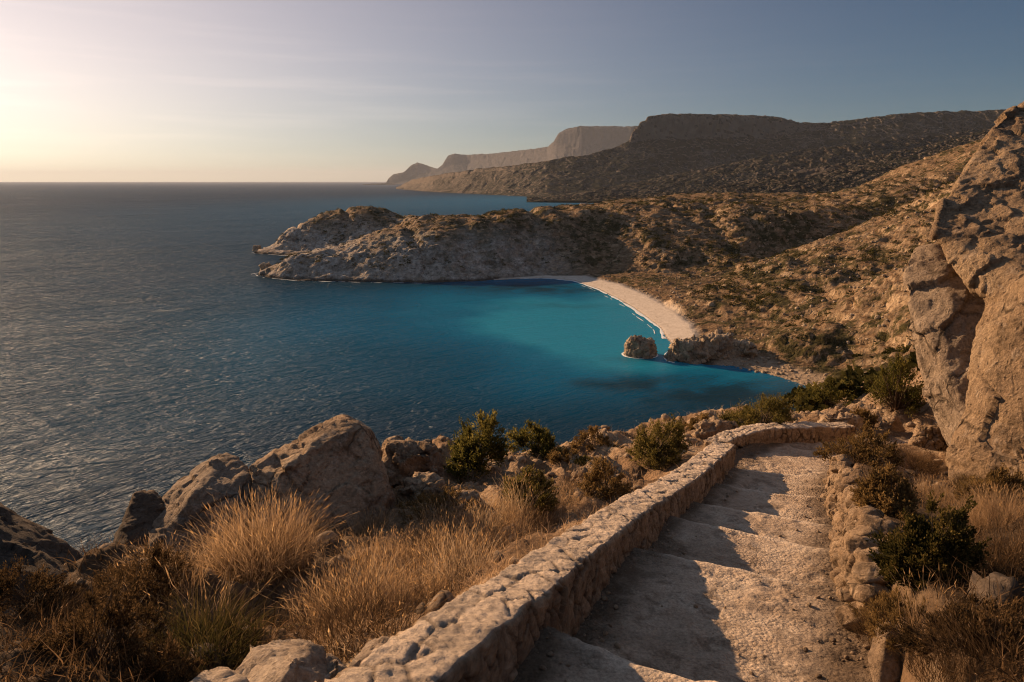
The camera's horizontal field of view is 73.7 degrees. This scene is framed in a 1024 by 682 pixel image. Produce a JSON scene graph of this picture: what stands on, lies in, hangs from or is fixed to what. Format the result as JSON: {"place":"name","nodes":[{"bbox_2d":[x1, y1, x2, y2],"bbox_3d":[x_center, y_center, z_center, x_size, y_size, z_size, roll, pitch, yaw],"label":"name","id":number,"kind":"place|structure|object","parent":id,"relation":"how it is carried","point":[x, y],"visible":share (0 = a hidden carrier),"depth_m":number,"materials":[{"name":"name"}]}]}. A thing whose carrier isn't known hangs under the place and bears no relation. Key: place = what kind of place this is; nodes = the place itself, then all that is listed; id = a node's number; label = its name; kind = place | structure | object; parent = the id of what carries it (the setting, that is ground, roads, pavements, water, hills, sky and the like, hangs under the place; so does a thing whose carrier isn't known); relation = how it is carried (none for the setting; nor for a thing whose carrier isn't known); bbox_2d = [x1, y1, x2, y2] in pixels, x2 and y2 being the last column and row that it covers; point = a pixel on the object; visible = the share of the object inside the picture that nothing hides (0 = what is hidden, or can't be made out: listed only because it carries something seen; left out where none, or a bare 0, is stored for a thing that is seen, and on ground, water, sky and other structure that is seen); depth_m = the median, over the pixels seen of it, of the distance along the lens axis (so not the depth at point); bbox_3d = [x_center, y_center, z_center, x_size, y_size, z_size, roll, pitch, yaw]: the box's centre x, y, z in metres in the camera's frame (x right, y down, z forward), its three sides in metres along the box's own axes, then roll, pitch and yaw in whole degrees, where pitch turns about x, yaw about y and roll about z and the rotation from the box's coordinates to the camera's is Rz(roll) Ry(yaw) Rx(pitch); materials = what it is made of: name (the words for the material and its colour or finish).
{"place":"outdoors","nodes":[
{"label":"outdoors","id":0,"kind":"place"},
{"bbox_2d":[0,182,805,554],"bbox_3d":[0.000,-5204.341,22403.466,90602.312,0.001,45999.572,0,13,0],"label":"sea","id":1,"kind":"structure","parent":0,"point":[160,338],"depth_m":187.26,"materials":[{"name":"liquid"}]},
{"bbox_2d":[253,252,673,362],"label":"surf","id":2,"kind":"structure","parent":1,"relation":"on","point":[649,320],"depth_m":245.13,"materials":[{"name":"liquid"}]},
{"bbox_2d":[623,335,657,358],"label":"sea rock","id":3,"kind":"object","parent":1,"relation":"in","point":[638,346],"visible":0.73,"depth_m":178.62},
{"bbox_2d":[663,329,760,364],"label":"rock outcrop","id":4,"kind":"object","parent":1,"relation":"in","point":[715,344],"visible":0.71,"depth_m":174.83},
{"bbox_2d":[386,126,636,183],"bbox_3d":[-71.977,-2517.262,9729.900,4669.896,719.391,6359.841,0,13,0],"label":"hill","id":5,"kind":"structure","parent":0,"point":[580,141],"depth_m":8013.60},
{"bbox_2d":[0,367,1023,681],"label":"ground","id":6,"kind":"structure","parent":0,"point":[632,467],"depth_m":6.53,"materials":[{"name":"soil"}]},
{"bbox_2d":[0,503,83,611],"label":"rock bank","id":7,"kind":"object","parent":6,"relation":"on","point":[20,536],"visible":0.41,"depth_m":5.42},
{"bbox_2d":[0,553,84,621],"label":"shrub","id":8,"kind":"object","parent":6,"relation":"on","point":[7,581],"visible":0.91,"depth_m":4.80,"materials":[{"name":"brown plant"}]},
{"bbox_2d":[0,573,115,639],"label":"shrub","id":9,"kind":"object","parent":6,"relation":"on","point":[41,611],"visible":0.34,"depth_m":4.64,"materials":[{"name":"plant"}]},
{"bbox_2d":[11,566,178,681],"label":"shrub","id":10,"kind":"object","parent":6,"relation":"on","point":[111,614],"visible":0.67,"depth_m":3.56,"materials":[{"name":"brown plant"}]},
{"bbox_2d":[71,540,198,623],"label":"shrub","id":11,"kind":"object","parent":6,"relation":"on","point":[155,565],"visible":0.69,"depth_m":5.09,"materials":[{"name":"brown plant"}]},
{"bbox_2d":[113,490,164,547],"bbox_3d":[-4.650,2.388,8.533,0.676,0.997,1.704,-7,15,-26],"label":"boulder","id":12,"kind":"object","parent":6,"relation":"on","point":[144,510],"visible":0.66,"depth_m":8.28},
{"bbox_2d":[84,526,224,607],"bbox_3d":[-2.804,1.750,5.388,1.196,0.382,1.063,0,13,0],"label":"grass tuft","id":13,"kind":"object","parent":6,"relation":"on","point":[195,563],"visible":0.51,"depth_m":5.49,"materials":[{"name":"plant"}]},
{"bbox_2d":[113,629,210,681],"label":"shrub","id":14,"kind":"object","parent":6,"relation":"on","point":[172,651],"visible":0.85,"depth_m":3.44,"materials":[{"name":"brown plant"}]},
{"bbox_2d":[91,568,308,679],"bbox_3d":[-1.748,1.612,3.849,1.111,0.423,1.203,8,15,30],"label":"grass tuft","id":15,"kind":"object","parent":6,"relation":"on","point":[221,633],"visible":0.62,"depth_m":3.92,"materials":[{"name":"plant"}]},
{"bbox_2d":[148,452,252,550],"bbox_3d":[-4.097,2.224,8.986,1.314,1.413,2.372,-6,15,-25],"label":"boulder","id":16,"kind":"object","parent":6,"relation":"on","point":[221,476],"visible":0.59,"depth_m":8.34,"materials":[{"name":"grey stone"}]},
{"bbox_2d":[117,542,294,644],"bbox_3d":[-2.192,1.853,4.956,1.299,0.712,1.013,0,13,0],"label":"grass tuft","id":17,"kind":"object","parent":6,"relation":"on","point":[192,575],"visible":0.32,"depth_m":4.98,"materials":[{"name":"plant"}]},
{"bbox_2d":[190,667,248,681],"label":"boulder","id":18,"kind":"object","parent":6,"relation":"on","point":[222,674],"visible":0.94,"depth_m":3.34,"materials":[{"name":"stone"}]},
{"bbox_2d":[0,479,486,681],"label":"dead twigs","id":19,"kind":"object","parent":6,"relation":"on","point":[42,668],"visible":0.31,"depth_m":3.95,"materials":[{"name":"plant"}]},
{"bbox_2d":[177,520,315,593],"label":"grass tuft","id":20,"kind":"object","parent":6,"relation":"on","point":[247,558],"visible":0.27,"depth_m":6.26,"materials":[{"name":"plant"}]},
{"bbox_2d":[165,483,358,601],"bbox_3d":[-2.328,1.762,6.284,1.998,0.752,2.050,0,13,0],"label":"grass tuft","id":21,"kind":"object","parent":6,"relation":"on","point":[289,537],"visible":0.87,"depth_m":6.31,"materials":[{"name":"plant"}]},
{"bbox_2d":[235,639,346,681],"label":"boulder","id":22,"kind":"object","parent":6,"relation":"on","point":[295,660],"visible":0.88,"depth_m":3.47,"materials":[{"name":"stone"}]},
{"bbox_2d":[249,414,394,532],"bbox_3d":[-2.523,2.037,9.272,1.904,1.941,2.163,-4,14,-17],"label":"boulder","id":23,"kind":"object","parent":6,"relation":"on","point":[338,458],"visible":0.73,"depth_m":8.69,"materials":[{"name":"stone"}]},
{"bbox_2d":[250,543,411,632],"bbox_3d":[-1.427,2.006,5.492,1.238,0.543,1.162,10,17,38],"label":"grass tuft","id":24,"kind":"object","parent":6,"relation":"on","point":[322,596],"visible":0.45,"depth_m":5.53,"materials":[{"name":"plant"}]},
{"bbox_2d":[258,532,408,599],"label":"grass tuft","id":25,"kind":"object","parent":6,"relation":"on","point":[316,557],"visible":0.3,"depth_m":6.39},
{"bbox_2d":[242,550,464,668],"bbox_3d":[-0.931,1.560,4.155,1.426,0.463,1.320,11,17,39],"label":"grass tuft","id":26,"kind":"object","parent":6,"relation":"on","point":[326,625],"visible":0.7,"depth_m":4.17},
{"bbox_2d":[284,543,429,626],"bbox_3d":[-1.252,2.008,5.566,1.246,0.546,1.170,-12,18,-41],"label":"grass tuft","id":27,"kind":"object","parent":6,"relation":"on","point":[366,574],"visible":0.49,"depth_m":5.62,"materials":[{"name":"plant"}]},
{"bbox_2d":[299,541,435,614],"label":"grass tuft","id":28,"kind":"object","parent":6,"relation":"on","point":[375,574],"visible":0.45,"depth_m":5.83,"materials":[{"name":"plant"}]},
{"bbox_2d":[350,636,389,666],"bbox_3d":[-0.672,1.653,3.599,0.264,0.355,0.551,0,13,0],"label":"boulder","id":29,"kind":"object","parent":6,"relation":"on","point":[369,647],"visible":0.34,"depth_m":3.45,"materials":[{"name":"stone"}]},
{"bbox_2d":[349,505,396,537],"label":"grass tuft","id":30,"kind":"object","parent":6,"relation":"on","point":[370,527],"visible":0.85,"depth_m":8.29,"materials":[{"name":"plant"}]},
{"bbox_2d":[327,522,422,575],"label":"grass tuft","id":31,"kind":"object","parent":6,"relation":"on","point":[376,542],"visible":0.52,"depth_m":6.88,"materials":[{"name":"plant"}]},
{"bbox_2d":[349,533,440,581],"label":"grass tuft","id":32,"kind":"object","parent":6,"relation":"on","point":[400,556],"visible":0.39,"depth_m":6.77,"materials":[{"name":"plant"}]},
{"bbox_2d":[357,555,464,615],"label":"grass tuft","id":33,"kind":"object","parent":6,"relation":"on","point":[432,584],"visible":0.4,"depth_m":5.95,"materials":[{"name":"plant"}]},
{"bbox_2d":[381,435,445,485],"bbox_3d":[-1.595,1.850,10.637,1.116,0.687,1.040,-7,15,-27],"label":"boulder","id":34,"kind":"object","parent":6,"relation":"on","point":[402,458],"visible":0.76,"depth_m":10.38,"materials":[{"name":"stone"}]},
{"bbox_2d":[372,546,468,612],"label":"grass tuft","id":35,"kind":"object","parent":6,"relation":"on","point":[429,570],"visible":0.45,"depth_m":5.96,"materials":[{"name":"plant"}]},
{"bbox_2d":[396,471,445,501],"bbox_3d":[-1.304,2.194,9.925,0.820,0.562,0.612,9,16,33],"label":"boulder","id":36,"kind":"object","parent":6,"relation":"on","point":[424,481],"visible":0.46,"depth_m":9.77,"materials":[{"name":"stone"}]},
{"bbox_2d":[378,521,485,596],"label":"grass tuft","id":37,"kind":"object","parent":6,"relation":"on","point":[411,566],"visible":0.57,"depth_m":6.40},
{"bbox_2d":[390,518,476,565],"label":"grass tuft","id":38,"kind":"object","parent":6,"relation":"on","point":[422,534],"visible":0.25,"depth_m":7.53,"materials":[{"name":"plant"}]},
{"bbox_2d":[398,495,473,543],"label":"grass tuft","id":39,"kind":"object","parent":6,"relation":"on","point":[438,519],"visible":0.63,"depth_m":8.28,"materials":[{"name":"plant"}]},
{"bbox_2d":[395,484,480,524],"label":"shrub","id":40,"kind":"object","parent":6,"relation":"on","point":[433,500],"visible":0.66,"depth_m":8.77,"materials":[{"name":"brown plant"}]},
{"bbox_2d":[382,514,505,588],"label":"grass tuft","id":41,"kind":"object","parent":6,"relation":"on","point":[462,561],"visible":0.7,"depth_m":6.29,"materials":[{"name":"plant"}]},
{"bbox_2d":[412,509,498,555],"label":"grass tuft","id":42,"kind":"object","parent":6,"relation":"on","point":[453,533],"visible":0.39,"depth_m":7.95,"materials":[{"name":"plant"}]},
{"bbox_2d":[436,497,494,538],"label":"grass tuft","id":43,"kind":"object","parent":6,"relation":"on","point":[467,516],"visible":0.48,"depth_m":8.45,"materials":[{"name":"plant"}]},
{"bbox_2d":[446,489,488,522],"bbox_3d":[-0.609,2.163,8.971,0.666,0.424,0.495,0,13,0],"label":"boulder","id":44,"kind":"object","parent":6,"relation":"on","point":[464,494],"visible":0.38,"depth_m":8.85,"materials":[{"name":"stone"}]},
{"bbox_2d":[437,495,512,537],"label":"grass tuft","id":45,"kind":"object","parent":6,"relation":"on","point":[480,518],"visible":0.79,"depth_m":8.32,"materials":[{"name":"plant"}]},
{"bbox_2d":[443,409,517,482],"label":"shrub","id":46,"kind":"object","parent":6,"relation":"on","point":[467,447],"visible":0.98,"depth_m":10.83,"materials":[{"name":"green plant"}]},
{"bbox_2d":[439,515,528,563],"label":"grass tuft","id":47,"kind":"object","parent":6,"relation":"on","point":[503,541],"visible":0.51,"depth_m":7.06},
{"bbox_2d":[0,397,976,661],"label":"rubble","id":48,"kind":"object","parent":6,"relation":"on","point":[440,599],"visible":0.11,"depth_m":7.47,"materials":[{"name":"stone"}]},
{"bbox_2d":[475,506,541,546],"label":"grass tuft","id":49,"kind":"object","parent":6,"relation":"on","point":[511,521],"visible":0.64,"depth_m":8.26,"materials":[{"name":"plant"}]},
{"bbox_2d":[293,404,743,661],"bbox_3d":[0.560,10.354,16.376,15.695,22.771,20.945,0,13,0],"label":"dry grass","id":50,"kind":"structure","parent":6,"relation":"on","point":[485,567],"depth_m":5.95,"materials":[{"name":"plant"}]},
{"bbox_2d":[476,466,571,518],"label":"grass tuft","id":51,"kind":"object","parent":6,"relation":"on","point":[513,498],"visible":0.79,"depth_m":8.69,"materials":[{"name":"plant"}]},
{"bbox_2d":[314,441,735,681],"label":"parapet wall","id":52,"kind":"structure","parent":6,"relation":"on","point":[488,631],"depth_m":4.05,"materials":[{"name":"stone"}]},
{"bbox_2d":[492,498,562,535],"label":"grass tuft","id":53,"kind":"object","parent":6,"relation":"on","point":[544,522],"visible":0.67,"depth_m":8.53,"materials":[{"name":"plant"}]},
{"bbox_2d":[501,464,559,515],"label":"shrub","id":54,"kind":"object","parent":6,"relation":"on","point":[546,496],"visible":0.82,"depth_m":8.86,"materials":[{"name":"green plant"}]},
{"bbox_2d":[504,418,565,459],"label":"shrub","id":55,"kind":"object","parent":6,"relation":"on","point":[537,435],"visible":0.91,"depth_m":13.19,"materials":[{"name":"green plant"}]},
{"bbox_2d":[507,489,580,526],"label":"grass tuft","id":56,"kind":"object","parent":6,"relation":"on","point":[558,513],"visible":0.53,"depth_m":8.81,"materials":[{"name":"plant"}]},
{"bbox_2d":[546,447,579,463],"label":"shrub","id":57,"kind":"object","parent":6,"relation":"on","point":[552,456],"visible":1,"depth_m":12.54,"materials":[{"name":"brown plant"}]},
{"bbox_2d":[548,478,596,509],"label":"grass tuft","id":58,"kind":"object","parent":6,"relation":"on","point":[563,495],"visible":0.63,"depth_m":9.49,"materials":[{"name":"plant"}]},
{"bbox_2d":[569,425,624,451],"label":"shrub","id":59,"kind":"object","parent":6,"relation":"on","point":[593,432],"visible":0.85,"depth_m":13.63,"materials":[{"name":"brown plant"}]},
{"bbox_2d":[571,456,630,482],"bbox_3d":[1.498,2.236,11.160,1.067,0.612,0.807,0,13,0],"label":"boulder","id":60,"kind":"object","parent":6,"relation":"on","point":[587,466],"visible":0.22,"depth_m":11.13,"materials":[{"name":"stone"}]},
{"bbox_2d":[577,454,632,501],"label":"shrub","id":61,"kind":"object","parent":6,"relation":"on","point":[595,475],"visible":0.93,"depth_m":9.66,"materials":[{"name":"brown plant"}]},
{"bbox_2d":[625,413,693,470],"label":"shrub","id":62,"kind":"object","parent":6,"relation":"on","point":[650,443],"visible":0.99,"depth_m":11.76,"materials":[{"name":"green plant"}]},
{"bbox_2d":[513,468,872,681],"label":"stairway","id":63,"kind":"object","parent":6,"relation":"on","point":[688,646],"visible":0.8,"depth_m":5.09,"materials":[{"name":"stone"}]},
{"bbox_2d":[537,468,869,681],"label":"gravel","id":64,"kind":"structure","parent":63,"relation":"on","point":[832,640],"depth_m":4.79,"materials":[{"name":"gravel"}]},
{"bbox_2d":[691,415,737,438],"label":"boulder","id":65,"kind":"object","parent":6,"relation":"on","point":[705,428],"visible":0.46,"depth_m":13.49,"materials":[{"name":"stone"}]},
{"bbox_2d":[716,390,798,427],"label":"shrub","id":66,"kind":"object","parent":6,"relation":"on","point":[775,405],"visible":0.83,"depth_m":14.43,"materials":[{"name":"green plant"}]},
{"bbox_2d":[703,421,855,449],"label":"parapet wall","id":67,"kind":"structure","parent":6,"relation":"on","point":[740,437],"depth_m":13.58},
{"bbox_2d":[794,381,860,406],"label":"shrub","id":68,"kind":"object","parent":6,"relation":"on","point":[819,394],"visible":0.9,"depth_m":23.12,"materials":[{"name":"green plant"}]},
{"bbox_2d":[817,410,862,429],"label":"boulder","id":69,"kind":"object","parent":6,"relation":"on","point":[855,420],"visible":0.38,"depth_m":15.50,"materials":[{"name":"stone"}]},
{"bbox_2d":[820,450,894,629],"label":"retaining wall","id":70,"kind":"structure","parent":6,"relation":"on","point":[852,528],"depth_m":5.76,"materials":[{"name":"stone"}]},
{"bbox_2d":[813,420,906,470],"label":"shrub","id":71,"kind":"object","parent":6,"relation":"on","point":[861,445],"visible":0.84,"depth_m":9.98,"materials":[{"name":"brown plant"}]},
{"bbox_2d":[849,406,878,426],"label":"shrub","id":72,"kind":"object","parent":6,"relation":"on","point":[865,414],"visible":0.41,"depth_m":16.11,"materials":[{"name":"brown plant"}]},
{"bbox_2d":[830,596,899,665],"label":"grass tuft","id":73,"kind":"object","parent":6,"relation":"on","point":[863,633],"visible":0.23,"depth_m":4.38,"materials":[{"name":"plant"}]},
{"bbox_2d":[847,586,900,636],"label":"shrub","id":74,"kind":"object","parent":6,"relation":"on","point":[881,597],"visible":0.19,"depth_m":4.54,"materials":[{"name":"brown plant"}]},
{"bbox_2d":[867,621,900,681],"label":"boulder","id":75,"kind":"object","parent":6,"relation":"on","point":[880,670],"visible":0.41,"depth_m":3.97,"materials":[{"name":"stone"}]},
{"bbox_2d":[848,461,920,520],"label":"shrub","id":76,"kind":"object","parent":6,"relation":"on","point":[878,492],"visible":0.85,"depth_m":6.54,"materials":[{"name":"brown plant"}]},
{"bbox_2d":[877,415,904,431],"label":"boulder","id":77,"kind":"object","parent":6,"relation":"on","point":[893,423],"visible":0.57,"depth_m":15.77,"materials":[{"name":"stone"}]},
{"bbox_2d":[859,587,925,653],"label":"shrub","id":78,"kind":"object","parent":6,"relation":"on","point":[890,606],"visible":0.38,"depth_m":3.95,"materials":[{"name":"brown plant"}]},
{"bbox_2d":[865,344,926,417],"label":"shrub","id":79,"kind":"object","parent":6,"relation":"on","point":[891,392],"visible":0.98,"depth_m":17.75,"materials":[{"name":"green plant"}]},
{"bbox_2d":[897,444,944,474],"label":"grass tuft","id":80,"kind":"object","parent":6,"relation":"on","point":[924,464],"visible":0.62,"depth_m":11.42,"materials":[{"name":"plant"}]},
{"bbox_2d":[870,610,975,681],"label":"grass tuft","id":81,"kind":"object","parent":6,"relation":"on","point":[923,669],"visible":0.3,"depth_m":3.18,"materials":[{"name":"plant"}]},
{"bbox_2d":[864,489,992,592],"bbox_3d":[2.656,1.244,4.258,0.758,0.641,0.551,0,13,0],"label":"shrub","id":82,"kind":"object","parent":6,"relation":"on","point":[916,545],"visible":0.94,"depth_m":4.23,"materials":[{"name":"green plant"}]},
{"bbox_2d":[908,425,948,450],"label":"boulder","id":83,"kind":"object","parent":6,"relation":"on","point":[931,436],"visible":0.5,"depth_m":12.51,"materials":[{"name":"stone"}]},
{"bbox_2d":[911,472,957,498],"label":"grass tuft","id":84,"kind":"object","parent":6,"relation":"on","point":[932,488],"visible":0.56,"depth_m":8.77,"materials":[{"name":"plant"}]},
{"bbox_2d":[878,567,996,647],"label":"grass tuft","id":85,"kind":"object","parent":6,"relation":"on","point":[916,617],"visible":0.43,"depth_m":3.69,"materials":[{"name":"plant"}]},
{"bbox_2d":[903,243,984,445],"bbox_3d":[8.086,0.318,12.261,1.924,4.073,4.112,11,17,40],"label":"rock slab","id":86,"kind":"object","parent":6,"relation":"on","point":[946,308],"visible":0.42,"depth_m":11.25,"materials":[{"name":"brown stone"}]},
{"bbox_2d":[918,479,998,513],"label":"grass tuft","id":87,"kind":"object","parent":6,"relation":"on","point":[959,504],"visible":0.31,"depth_m":6.98,"materials":[{"name":"plant"}]},
{"bbox_2d":[895,592,1023,660],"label":"grass tuft","id":88,"kind":"object","parent":6,"relation":"on","point":[1016,608],"visible":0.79,"depth_m":3.09,"materials":[{"name":"brown plant"}]},
{"bbox_2d":[897,579,1023,681],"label":"grass tuft","id":89,"kind":"object","parent":6,"relation":"on","point":[957,655],"visible":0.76,"depth_m":2.95,"materials":[{"name":"plant"}]},
{"bbox_2d":[929,101,1023,482],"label":"cliff rock","id":90,"kind":"object","parent":6,"relation":"on","point":[977,231],"visible":0.82,"depth_m":10.36,"materials":[{"name":"stone"}]},
{"bbox_2d":[933,481,1023,530],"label":"grass tuft","id":91,"kind":"object","parent":6,"relation":"on","point":[979,517],"visible":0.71,"depth_m":5.86,"materials":[{"name":"plant"}]},
{"bbox_2d":[945,517,1023,580],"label":"grass tuft","id":92,"kind":"object","parent":6,"relation":"on","point":[1001,547],"visible":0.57,"depth_m":4.49,"materials":[{"name":"plant"}]},
{"bbox_2d":[953,462,1023,505],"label":"shrub","id":93,"kind":"object","parent":6,"relation":"on","point":[1000,476],"visible":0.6,"depth_m":6.64,"materials":[{"name":"brown plant"}]},
{"bbox_2d":[967,571,1023,608],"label":"boulder","id":94,"kind":"object","parent":6,"relation":"on","point":[1006,581],"visible":0.31,"depth_m":3.76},
{"bbox_2d":[0,0,1023,181],"label":"sky","id":95,"kind":"structure","parent":0,"point":[91,90],"materials":[{"name":"blue"}]},
{"bbox_2d":[494,274,698,342],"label":"beach","id":96,"kind":"structure","parent":0,"point":[671,322],"depth_m":249.35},
{"bbox_2d":[254,139,981,384],"bbox_3d":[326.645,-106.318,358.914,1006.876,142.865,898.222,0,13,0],"label":"hillside","id":97,"kind":"structure","parent":0,"point":[818,353],"depth_m":326.07,"materials":[{"name":"stone"}]},
{"bbox_2d":[280,172,954,375],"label":"scree","id":98,"kind":"structure","parent":97,"relation":"on","point":[823,300],"depth_m":274.46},
{"bbox_2d":[276,139,978,348],"bbox_3d":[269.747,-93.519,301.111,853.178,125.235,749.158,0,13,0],"label":"scrub","id":99,"kind":"object","parent":97,"relation":"on","point":[869,252],"visible":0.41,"depth_m":330.99,"materials":[{"name":"green plant"}]},
{"bbox_2d":[519,273,827,386],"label":"shore stones","id":100,"kind":"object","parent":97,"relation":"on","point":[780,373],"visible":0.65,"depth_m":167.31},
{"bbox_2d":[780,344,919,412],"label":"scrub","id":101,"kind":"object","parent":97,"relation":"on","point":[851,378],"visible":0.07,"depth_m":23.64,"materials":[{"name":"green plant"}]},
{"bbox_2d":[396,109,1005,196],"bbox_3d":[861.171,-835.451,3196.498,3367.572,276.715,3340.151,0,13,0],"label":"hill","id":102,"kind":"structure","parent":0,"point":[659,146],"depth_m":2177.81,"materials":[{"name":"stone"}]},
{"bbox_2d":[527,128,989,201],"bbox_3d":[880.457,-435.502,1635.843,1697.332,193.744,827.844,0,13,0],"label":"hill","id":103,"kind":"structure","parent":0,"point":[765,166],"depth_m":1452.81,"materials":[{"name":"stone"}]},
{"bbox_2d":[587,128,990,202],"bbox_3d":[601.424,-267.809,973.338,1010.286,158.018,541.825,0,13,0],"label":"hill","id":104,"kind":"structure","parent":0,"point":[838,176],"depth_m":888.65,"materials":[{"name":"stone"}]},
{"bbox_2d":[734,429,912,476],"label":"path","id":105,"kind":"structure","parent":0,"point":[797,458],"depth_m":12.42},
{"bbox_2d":[781,377,1023,681],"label":"dry grass","id":106,"kind":"structure","parent":0,"point":[1012,676],"depth_m":3.98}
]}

